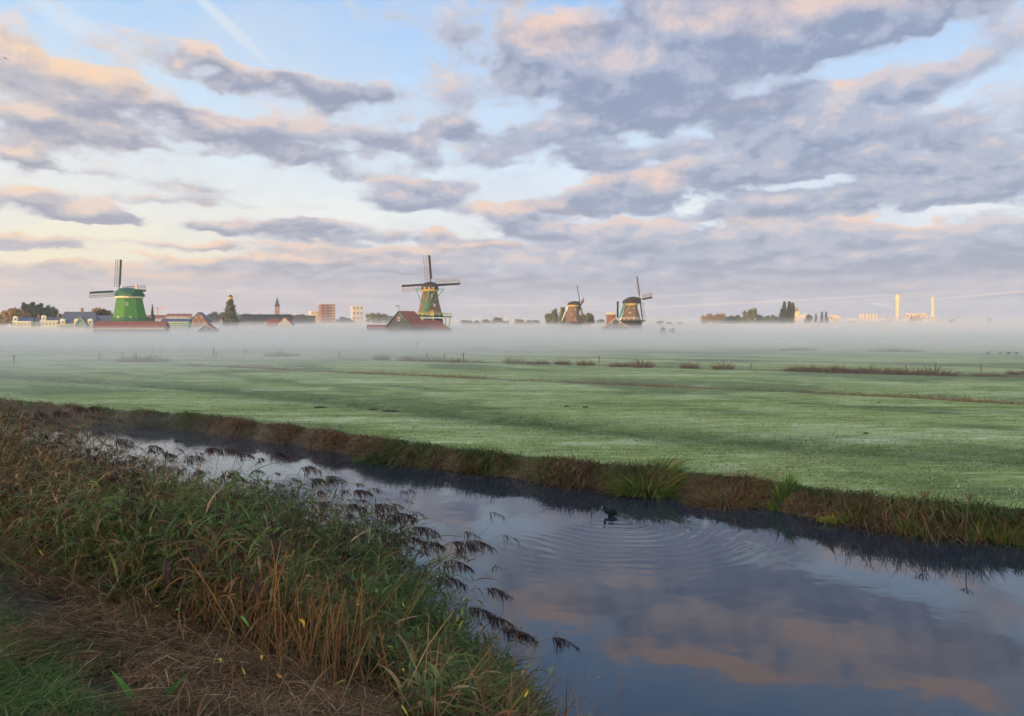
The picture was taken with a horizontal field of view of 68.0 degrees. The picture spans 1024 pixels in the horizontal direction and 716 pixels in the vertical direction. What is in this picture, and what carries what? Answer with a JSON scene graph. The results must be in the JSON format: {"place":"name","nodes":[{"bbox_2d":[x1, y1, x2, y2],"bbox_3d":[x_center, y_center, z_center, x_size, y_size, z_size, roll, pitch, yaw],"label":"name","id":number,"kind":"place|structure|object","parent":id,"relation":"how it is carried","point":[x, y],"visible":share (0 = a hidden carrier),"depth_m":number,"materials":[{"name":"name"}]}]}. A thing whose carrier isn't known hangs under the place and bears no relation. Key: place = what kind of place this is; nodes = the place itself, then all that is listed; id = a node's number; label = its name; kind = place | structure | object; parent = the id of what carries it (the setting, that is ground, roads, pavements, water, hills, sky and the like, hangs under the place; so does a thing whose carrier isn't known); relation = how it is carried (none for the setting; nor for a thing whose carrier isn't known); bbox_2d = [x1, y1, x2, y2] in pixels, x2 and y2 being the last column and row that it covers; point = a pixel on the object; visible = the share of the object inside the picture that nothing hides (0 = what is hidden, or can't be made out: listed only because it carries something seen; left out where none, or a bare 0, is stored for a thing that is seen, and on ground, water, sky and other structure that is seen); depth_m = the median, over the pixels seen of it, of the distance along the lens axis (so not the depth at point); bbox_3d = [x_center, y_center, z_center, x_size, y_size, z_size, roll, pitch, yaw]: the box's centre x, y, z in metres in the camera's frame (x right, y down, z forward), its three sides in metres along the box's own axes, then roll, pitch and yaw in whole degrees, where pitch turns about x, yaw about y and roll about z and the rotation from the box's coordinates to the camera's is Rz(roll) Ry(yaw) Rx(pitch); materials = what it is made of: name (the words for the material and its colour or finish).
{"place":"outdoors","nodes":[
{"label":"outdoors","id":0,"kind":"place"},
{"bbox_2d":[0,415,1023,715],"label":"water","id":1,"kind":"structure","parent":0,"point":[662,607],"depth_m":12.59,"materials":[{"name":"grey liquid"}]},
{"bbox_2d":[814,513,848,523],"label":"yellow weed","id":2,"kind":"object","parent":1,"relation":"on","point":[831,520],"visible":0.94,"depth_m":17.01,"materials":[{"name":"green plant"}]},
{"bbox_2d":[889,510,931,534],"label":"iris clump","id":3,"kind":"object","parent":1,"relation":"on","point":[900,525],"visible":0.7,"depth_m":16.18,"materials":[{"name":"green plant"}]},
{"bbox_2d":[911,515,940,535],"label":"iris clump","id":4,"kind":"object","parent":1,"relation":"on","point":[930,529],"visible":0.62,"depth_m":16.07,"materials":[{"name":"green plant"}]},
{"bbox_2d":[961,493,974,541],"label":"umbel stalk","id":5,"kind":"object","parent":1,"relation":"in","point":[970,496],"visible":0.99,"depth_m":15.49,"materials":[{"name":"plant"}]},
{"bbox_2d":[959,516,994,540],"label":"iris clump","id":6,"kind":"object","parent":1,"relation":"on","point":[975,532],"visible":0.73,"depth_m":15.69,"materials":[{"name":"green plant"}]},
{"bbox_2d":[985,513,1021,543],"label":"iris clump","id":7,"kind":"object","parent":1,"relation":"on","point":[1000,537],"visible":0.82,"depth_m":15.49,"materials":[{"name":"green plant"}]},
{"bbox_2d":[1004,523,1023,545],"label":"iris clump","id":8,"kind":"object","parent":1,"relation":"on","point":[1016,541],"visible":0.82,"depth_m":15.38,"materials":[{"name":"green plant"}]},
{"bbox_2d":[0,324,1023,715],"bbox_3d":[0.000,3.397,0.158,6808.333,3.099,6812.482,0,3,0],"label":"ground","id":9,"kind":"structure","parent":0,"point":[962,348],"depth_m":42.50,"materials":[{"name":"green plant"}]},
{"bbox_2d":[0,307,20,329],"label":"tree","id":10,"kind":"object","parent":9,"relation":"on","point":[9,314],"visible":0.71,"depth_m":406.71,"materials":[{"name":"brown plant"}]},
{"bbox_2d":[12,316,34,331],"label":"house","id":11,"kind":"structure","parent":9,"relation":"on","point":[22,324],"depth_m":329.96,"materials":[{"name":"beige paint"}]},
{"bbox_2d":[28,302,39,317],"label":"tree","id":12,"kind":"object","parent":9,"relation":"on","point":[33,308],"visible":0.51,"depth_m":459.80,"materials":[{"name":"green plant"}]},
{"bbox_2d":[32,315,40,331],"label":"house","id":13,"kind":"structure","parent":9,"relation":"on","point":[36,322],"depth_m":334.89,"materials":[{"name":"stone"}]},
{"bbox_2d":[40,314,60,331],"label":"house","id":14,"kind":"structure","parent":9,"relation":"on","point":[48,324],"depth_m":319.64,"materials":[{"name":"beige paint"}]},
{"bbox_2d":[46,305,59,316],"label":"tree","id":15,"kind":"object","parent":9,"relation":"on","point":[52,311],"visible":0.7,"depth_m":465.32,"materials":[{"name":"green plant"}]},
{"bbox_2d":[56,308,100,332],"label":"manor house","id":16,"kind":"structure","parent":9,"relation":"on","point":[66,322],"depth_m":301.19,"materials":[{"name":"stone"}]},
{"bbox_2d":[74,316,89,332],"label":"gabled house","id":17,"kind":"structure","parent":9,"relation":"on","point":[82,325],"depth_m":291.89,"materials":[{"name":"wood"}]},
{"bbox_2d":[89,259,150,320],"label":"green windmill","id":18,"kind":"object","parent":9,"relation":"on","point":[129,305],"visible":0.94,"depth_m":236.31,"materials":[{"name":"paint"}]},
{"bbox_2d":[91,321,169,335],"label":"long shed","id":19,"kind":"structure","parent":9,"relation":"on","point":[130,328],"depth_m":229.06,"materials":[{"name":"red tile"}]},
{"bbox_2d":[114,350,167,361],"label":"rush clump","id":20,"kind":"object","parent":9,"relation":"on","point":[142,360],"visible":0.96,"depth_m":76.87,"materials":[{"name":"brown plant"}]},
{"bbox_2d":[110,669,187,702],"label":"iris shoot","id":21,"kind":"object","parent":9,"relation":"on","point":[123,684],"visible":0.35,"depth_m":4.15,"materials":[{"name":"green plant"}]},
{"bbox_2d":[0,546,309,715],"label":"verge grass","id":22,"kind":"structure","parent":9,"relation":"on","point":[7,692],"depth_m":4.25,"materials":[{"name":"green plant"}]},
{"bbox_2d":[161,319,191,332],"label":"cottage","id":23,"kind":"structure","parent":9,"relation":"on","point":[180,325],"depth_m":300.34,"materials":[{"name":"blue wood"}]},
{"bbox_2d":[166,314,192,318],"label":"house","id":24,"kind":"structure","parent":9,"relation":"on","point":[179,316],"depth_m":540.03,"materials":[{"name":"red tile"}]},
{"bbox_2d":[180,455,207,484],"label":"reed","id":25,"kind":"object","parent":9,"relation":"on","point":[195,457],"visible":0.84,"depth_m":13.10,"materials":[{"name":"brown plant"}]},
{"bbox_2d":[191,312,211,330],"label":"house","id":26,"kind":"structure","parent":9,"relation":"on","point":[199,319],"depth_m":379.58,"materials":[{"name":"brick"}]},
{"bbox_2d":[196,323,219,334],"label":"barn","id":27,"kind":"structure","parent":9,"relation":"on","point":[207,329],"depth_m":239.99,"materials":[{"name":"grey tile"}]},
{"bbox_2d":[207,448,238,490],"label":"reed","id":28,"kind":"object","parent":9,"relation":"on","point":[229,451],"visible":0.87,"depth_m":12.99,"materials":[{"name":"brown plant"}]},
{"bbox_2d":[221,299,240,329],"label":"cypress tree","id":29,"kind":"object","parent":9,"relation":"on","point":[230,321],"visible":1,"depth_m":427.37,"materials":[{"name":"green plant"}]},
{"bbox_2d":[226,452,255,495],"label":"reed","id":30,"kind":"object","parent":9,"relation":"on","point":[244,456],"visible":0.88,"depth_m":12.70,"materials":[{"name":"brown plant"}]},
{"bbox_2d":[240,314,292,328],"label":"long building","id":31,"kind":"structure","parent":9,"relation":"on","point":[253,321],"depth_m":479.62,"materials":[{"name":"grey wood"}]},
{"bbox_2d":[255,453,290,484],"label":"reed","id":32,"kind":"object","parent":9,"relation":"on","point":[283,455],"visible":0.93,"depth_m":12.40,"materials":[{"name":"brown plant"}]},
{"bbox_2d":[267,319,279,329],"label":"house","id":33,"kind":"structure","parent":9,"relation":"on","point":[272,324],"depth_m":400.62,"materials":[{"name":"red tile"}]},
{"bbox_2d":[264,351,299,356],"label":"rush clump","id":34,"kind":"object","parent":9,"relation":"on","point":[279,355],"visible":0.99,"depth_m":88.38,"materials":[{"name":"brown plant"}]},
{"bbox_2d":[277,317,294,329],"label":"house","id":35,"kind":"structure","parent":9,"relation":"on","point":[285,323],"depth_m":397.77,"materials":[{"name":"beige tile"}]},
{"bbox_2d":[292,314,306,325],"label":"tree","id":36,"kind":"object","parent":9,"relation":"on","point":[297,318],"visible":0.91,"depth_m":635.93,"materials":[{"name":"green plant"}]},
{"bbox_2d":[281,466,323,510],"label":"reed","id":37,"kind":"object","parent":9,"relation":"on","point":[309,470],"visible":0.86,"depth_m":11.70,"materials":[{"name":"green plant"}]},
{"bbox_2d":[301,315,316,326],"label":"tree","id":38,"kind":"object","parent":9,"relation":"on","point":[309,320],"visible":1,"depth_m":637.52,"materials":[{"name":"green plant"}]},
{"bbox_2d":[0,393,620,715],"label":"reed bed","id":39,"kind":"object","parent":9,"relation":"on","point":[108,531],"visible":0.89,"depth_m":6.93,"materials":[{"name":"green plant"}]},
{"bbox_2d":[39,445,599,715],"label":"turning leaves","id":40,"kind":"object","parent":39,"relation":"on","point":[303,623],"visible":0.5,"depth_m":5.06,"materials":[{"name":"plant"}]},
{"bbox_2d":[0,476,621,715],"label":"dead reed litter","id":41,"kind":"object","parent":9,"relation":"on","point":[184,707],"visible":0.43,"depth_m":5.02,"materials":[{"name":"brown plant"}]},
{"bbox_2d":[309,311,318,325],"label":"flat building","id":42,"kind":"structure","parent":9,"relation":"on","point":[315,314],"depth_m":868.69,"materials":[{"name":"beige paint"}]},
{"bbox_2d":[305,473,347,528],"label":"reed","id":43,"kind":"object","parent":9,"relation":"on","point":[330,477],"visible":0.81,"depth_m":11.20,"materials":[{"name":"brown plant"}]},
{"bbox_2d":[319,304,334,325],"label":"apartment block","id":44,"kind":"structure","parent":9,"relation":"on","point":[326,314],"depth_m":858.79,"materials":[{"name":"brick"}]},
{"bbox_2d":[335,317,354,325],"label":"tree","id":45,"kind":"object","parent":9,"relation":"on","point":[342,320],"visible":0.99,"depth_m":893.88,"materials":[{"name":"green plant"}]},
{"bbox_2d":[334,503,366,538],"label":"reed","id":46,"kind":"object","parent":9,"relation":"on","point":[356,506],"visible":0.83,"depth_m":9.91,"materials":[{"name":"brown plant"}]},
{"bbox_2d":[340,489,372,534],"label":"reed","id":47,"kind":"object","parent":9,"relation":"on","point":[358,492],"visible":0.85,"depth_m":10.30,"materials":[{"name":"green plant"}]},
{"bbox_2d":[351,306,363,325],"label":"apartment block","id":48,"kind":"structure","parent":9,"relation":"on","point":[357,315],"depth_m":1048.59,"materials":[{"name":"white concrete"}]},
{"bbox_2d":[365,313,378,324],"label":"tree","id":49,"kind":"object","parent":9,"relation":"on","point":[372,318],"visible":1,"depth_m":758.00,"materials":[{"name":"green plant"}]},
{"bbox_2d":[344,501,401,562],"bbox_3d":[-1.786,2.726,9.696,0.844,1.758,0.302,-1,3,-15],"label":"reed","id":50,"kind":"object","parent":9,"relation":"on","point":[377,509],"visible":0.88,"depth_m":9.70,"materials":[{"name":"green plant"}]},
{"bbox_2d":[366,325,386,333],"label":"shed","id":51,"kind":"structure","parent":9,"relation":"on","point":[376,329],"depth_m":261.95,"materials":[{"name":"red tile"}]},
{"bbox_2d":[355,514,408,577],"bbox_3d":[-1.741,2.733,9.382,0.934,1.598,0.342,-1,3,-20],"label":"reed","id":52,"kind":"object","parent":9,"relation":"on","point":[390,519],"visible":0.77,"depth_m":9.41,"materials":[{"name":"brown plant"}]},
{"bbox_2d":[375,312,388,324],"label":"tree","id":53,"kind":"object","parent":9,"relation":"on","point":[381,318],"visible":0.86,"depth_m":765.71,"materials":[{"name":"green plant"}]},
{"bbox_2d":[353,434,416,464],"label":"leafy plant","id":54,"kind":"object","parent":9,"relation":"on","point":[368,460],"visible":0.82,"depth_m":24.47,"materials":[{"name":"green plant"}]},
{"bbox_2d":[357,513,418,559],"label":"reed","id":55,"kind":"object","parent":9,"relation":"on","point":[410,517],"visible":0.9,"depth_m":9.32,"materials":[{"name":"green plant"}]},
{"bbox_2d":[385,305,427,335],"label":"gabled shed","id":56,"kind":"structure","parent":9,"relation":"on","point":[406,323],"depth_m":236.37,"materials":[{"name":"red tile"}]},
{"bbox_2d":[380,525,442,578],"bbox_3d":[-1.320,2.788,9.101,0.982,1.573,0.263,0,3,-11],"label":"reed","id":57,"kind":"object","parent":9,"relation":"on","point":[422,529],"visible":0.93,"depth_m":9.11,"materials":[{"name":"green plant"}]},
{"bbox_2d":[387,541,446,580],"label":"reed","id":58,"kind":"object","parent":9,"relation":"on","point":[436,546],"visible":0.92,"depth_m":8.92,"materials":[{"name":"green plant"}]},
{"bbox_2d":[401,255,459,327],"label":"windmill","id":59,"kind":"object","parent":9,"relation":"on","point":[429,304],"visible":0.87,"depth_m":259.09,"materials":[{"name":"green paint"}]},
{"bbox_2d":[422,320,451,334],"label":"mill barn","id":60,"kind":"structure","parent":9,"relation":"on","point":[436,327],"depth_m":246.62,"materials":[{"name":"red tile"}]},
{"bbox_2d":[411,576,467,611],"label":"reed","id":61,"kind":"object","parent":9,"relation":"on","point":[461,584],"visible":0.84,"depth_m":8.43,"materials":[{"name":"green plant"}]},
{"bbox_2d":[411,560,474,598],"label":"reed","id":62,"kind":"object","parent":9,"relation":"on","point":[460,566],"visible":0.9,"depth_m":8.63,"materials":[{"name":"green plant"}]},
{"bbox_2d":[411,541,478,611],"bbox_3d":[-0.936,2.810,8.822,1.139,1.439,0.488,0,3,-11],"label":"reed","id":63,"kind":"object","parent":9,"relation":"on","point":[456,544],"visible":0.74,"depth_m":8.71,"materials":[{"name":"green plant"}]},
{"bbox_2d":[409,540,497,623],"bbox_3d":[-0.703,2.796,8.627,1.100,1.462,0.272,0,3,-4],"label":"reed","id":64,"kind":"object","parent":9,"relation":"on","point":[484,545],"visible":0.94,"depth_m":8.61,"materials":[{"name":"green plant"}]},
{"bbox_2d":[439,606,499,647],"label":"reed","id":65,"kind":"object","parent":9,"relation":"on","point":[489,614],"visible":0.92,"depth_m":8.35,"materials":[{"name":"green plant"}]},
{"bbox_2d":[431,587,515,622],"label":"reed","id":66,"kind":"object","parent":9,"relation":"on","point":[501,593],"visible":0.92,"depth_m":8.54,"materials":[{"name":"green plant"}]},
{"bbox_2d":[452,443,497,473],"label":"grass tuft","id":67,"kind":"object","parent":9,"relation":"on","point":[470,470],"visible":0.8,"depth_m":22.62,"materials":[{"name":"green plant"}]},
{"bbox_2d":[451,615,518,643],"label":"reed","id":68,"kind":"object","parent":9,"relation":"on","point":[501,622],"visible":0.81,"depth_m":8.35,"materials":[{"name":"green plant"}]},
{"bbox_2d":[458,624,530,657],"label":"reed","id":69,"kind":"object","parent":9,"relation":"on","point":[514,630],"visible":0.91,"depth_m":8.26,"materials":[{"name":"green plant"}]},
{"bbox_2d":[463,627,540,659],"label":"reed","id":70,"kind":"object","parent":9,"relation":"on","point":[528,636],"visible":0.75,"depth_m":8.36,"materials":[{"name":"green plant"}]},
{"bbox_2d":[0,397,1023,557],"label":"bank grass","id":71,"kind":"structure","parent":9,"relation":"on","point":[902,500],"depth_m":20.68,"materials":[{"name":"green plant"}]},
{"bbox_2d":[501,357,525,363],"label":"rush clump","id":72,"kind":"object","parent":9,"relation":"on","point":[515,361],"visible":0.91,"depth_m":73.35,"materials":[{"name":"green plant"}]},
{"bbox_2d":[497,632,580,671],"bbox_3d":[0.092,3.386,8.444,1.367,0.651,0.500,-1,3,-21],"label":"reed","id":73,"kind":"object","parent":9,"relation":"on","point":[558,641],"visible":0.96,"depth_m":8.46,"materials":[{"name":"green plant"}]},
{"bbox_2d":[558,307,566,325],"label":"poplar tree","id":74,"kind":"object","parent":9,"relation":"on","point":[562,309],"visible":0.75,"depth_m":467.92,"materials":[{"name":"green plant"}]},
{"bbox_2d":[558,322,575,330],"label":"faint shed","id":75,"kind":"structure","parent":9,"relation":"on","point":[567,326],"depth_m":389.67,"materials":[{"name":"stone"}]},
{"bbox_2d":[561,286,584,329],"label":"windmill","id":76,"kind":"object","parent":9,"relation":"on","point":[573,318],"visible":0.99,"depth_m":396.72,"materials":[{"name":"brown wood"}]},
{"bbox_2d":[580,313,590,328],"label":"tree","id":77,"kind":"object","parent":9,"relation":"on","point":[587,320],"visible":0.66,"depth_m":478.15,"materials":[{"name":"green plant"}]},
{"bbox_2d":[601,318,628,332],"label":"house","id":78,"kind":"structure","parent":9,"relation":"on","point":[614,325],"depth_m":299.74,"materials":[{"name":"red tile"}]},
{"bbox_2d":[616,276,651,331],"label":"windmill","id":79,"kind":"object","parent":9,"relation":"on","point":[631,319],"visible":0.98,"depth_m":336.61,"materials":[{"name":"brown wood"}]},
{"bbox_2d":[628,356,656,367],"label":"rush clump","id":80,"kind":"object","parent":9,"relation":"on","point":[639,365],"visible":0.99,"depth_m":67.18,"materials":[{"name":"brown plant"}]},
{"bbox_2d":[600,451,701,502],"bbox_3d":[3.638,3.053,19.905,2.840,1.176,2.338,0,3,0],"label":"sedge tussock","id":81,"kind":"object","parent":9,"relation":"on","point":[628,485],"visible":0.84,"depth_m":19.75,"materials":[{"name":"green plant"}]},
{"bbox_2d":[700,313,712,326],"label":"tree","id":82,"kind":"object","parent":9,"relation":"on","point":[706,319],"visible":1,"depth_m":695.88,"materials":[{"name":"brown plant"}]},
{"bbox_2d":[710,313,725,324],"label":"tree","id":83,"kind":"object","parent":9,"relation":"on","point":[717,319],"visible":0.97,"depth_m":693.86,"materials":[{"name":"brown plant"}]},
{"bbox_2d":[706,363,734,369],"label":"rush clump","id":84,"kind":"object","parent":9,"relation":"on","point":[727,367],"visible":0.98,"depth_m":64.39,"materials":[{"name":"brown plant"}]},
{"bbox_2d":[676,467,783,510],"bbox_3d":[5.363,3.296,18.868,2.870,1.090,2.016,0,3,0],"label":"rusty tussock","id":85,"kind":"object","parent":9,"relation":"on","point":[696,501],"visible":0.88,"depth_m":18.73,"materials":[{"name":"brown plant"}]},
{"bbox_2d":[725,315,739,326],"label":"tree","id":86,"kind":"object","parent":9,"relation":"on","point":[732,320],"visible":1,"depth_m":697.06,"materials":[{"name":"green plant"}]},
{"bbox_2d":[742,308,758,326],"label":"tree","id":87,"kind":"object","parent":9,"relation":"on","point":[750,315],"visible":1,"depth_m":685.16,"materials":[{"name":"green plant"}]},
{"bbox_2d":[754,314,766,324],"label":"tree","id":88,"kind":"object","parent":9,"relation":"on","point":[760,320],"visible":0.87,"depth_m":696.33,"materials":[{"name":"green plant"}]},
{"bbox_2d":[764,468,799,510],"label":"iris clump","id":89,"kind":"object","parent":9,"relation":"on","point":[789,481],"visible":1,"depth_m":18.24,"materials":[{"name":"green plant"}]},
{"bbox_2d":[781,301,788,326],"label":"poplar tree","id":90,"kind":"object","parent":9,"relation":"on","point":[784,319],"visible":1,"depth_m":678.46,"materials":[{"name":"green plant"}]},
{"bbox_2d":[788,302,795,326],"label":"poplar tree","id":91,"kind":"object","parent":9,"relation":"on","point":[791,318],"visible":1,"depth_m":677.39,"materials":[{"name":"green plant"}]},
{"bbox_2d":[794,308,808,325],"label":"church","id":92,"kind":"structure","parent":9,"relation":"on","point":[799,319],"depth_m":996.09,"materials":[{"name":"beige concrete"}]},
{"bbox_2d":[839,495,874,525],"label":"grass clump","id":93,"kind":"object","parent":9,"relation":"on","point":[846,516],"visible":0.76,"depth_m":16.94,"materials":[{"name":"green plant"}]},
{"bbox_2d":[859,319,878,324],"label":"factory hall","id":94,"kind":"structure","parent":9,"relation":"on","point":[868,321],"depth_m":1398.56,"materials":[{"name":"white"}]},
{"bbox_2d":[866,365,896,374],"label":"reed clump","id":95,"kind":"object","parent":9,"relation":"on","point":[878,372],"visible":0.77,"depth_m":59.83,"materials":[{"name":"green plant"}]},
{"bbox_2d":[880,367,911,374],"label":"reed clump","id":96,"kind":"object","parent":9,"relation":"on","point":[893,373],"visible":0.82,"depth_m":59.33,"materials":[{"name":"brown plant"}]},
{"bbox_2d":[867,346,925,351],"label":"rush clump","id":97,"kind":"object","parent":9,"relation":"on","point":[898,350],"visible":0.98,"depth_m":103.65,"materials":[{"name":"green plant"}]},
{"bbox_2d":[895,294,899,318],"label":"factory tower","id":98,"kind":"structure","parent":9,"relation":"on","point":[897,310],"depth_m":1494.17,"materials":[{"name":"beige concrete"}]},
{"bbox_2d":[894,319,909,324],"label":"factory hall","id":99,"kind":"structure","parent":9,"relation":"on","point":[901,321],"depth_m":1398.67,"materials":[{"name":"white"}]},
{"bbox_2d":[921,316,937,324],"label":"factory hall","id":100,"kind":"structure","parent":9,"relation":"on","point":[929,320],"depth_m":1438.69,"materials":[{"name":"beige concrete"}]},
{"bbox_2d":[907,363,961,375],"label":"rush clump","id":101,"kind":"object","parent":9,"relation":"on","point":[941,373],"visible":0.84,"depth_m":57.44,"materials":[{"name":"brown plant"}]},
{"bbox_2d":[970,371,1014,376],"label":"rush clump","id":102,"kind":"object","parent":9,"relation":"on","point":[987,375],"visible":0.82,"depth_m":56.05,"materials":[{"name":"brown plant"}]},
{"bbox_2d":[0,0,1023,323],"label":"sky","id":103,"kind":"structure","parent":0,"point":[842,158],"materials":[{"name":"blue"}]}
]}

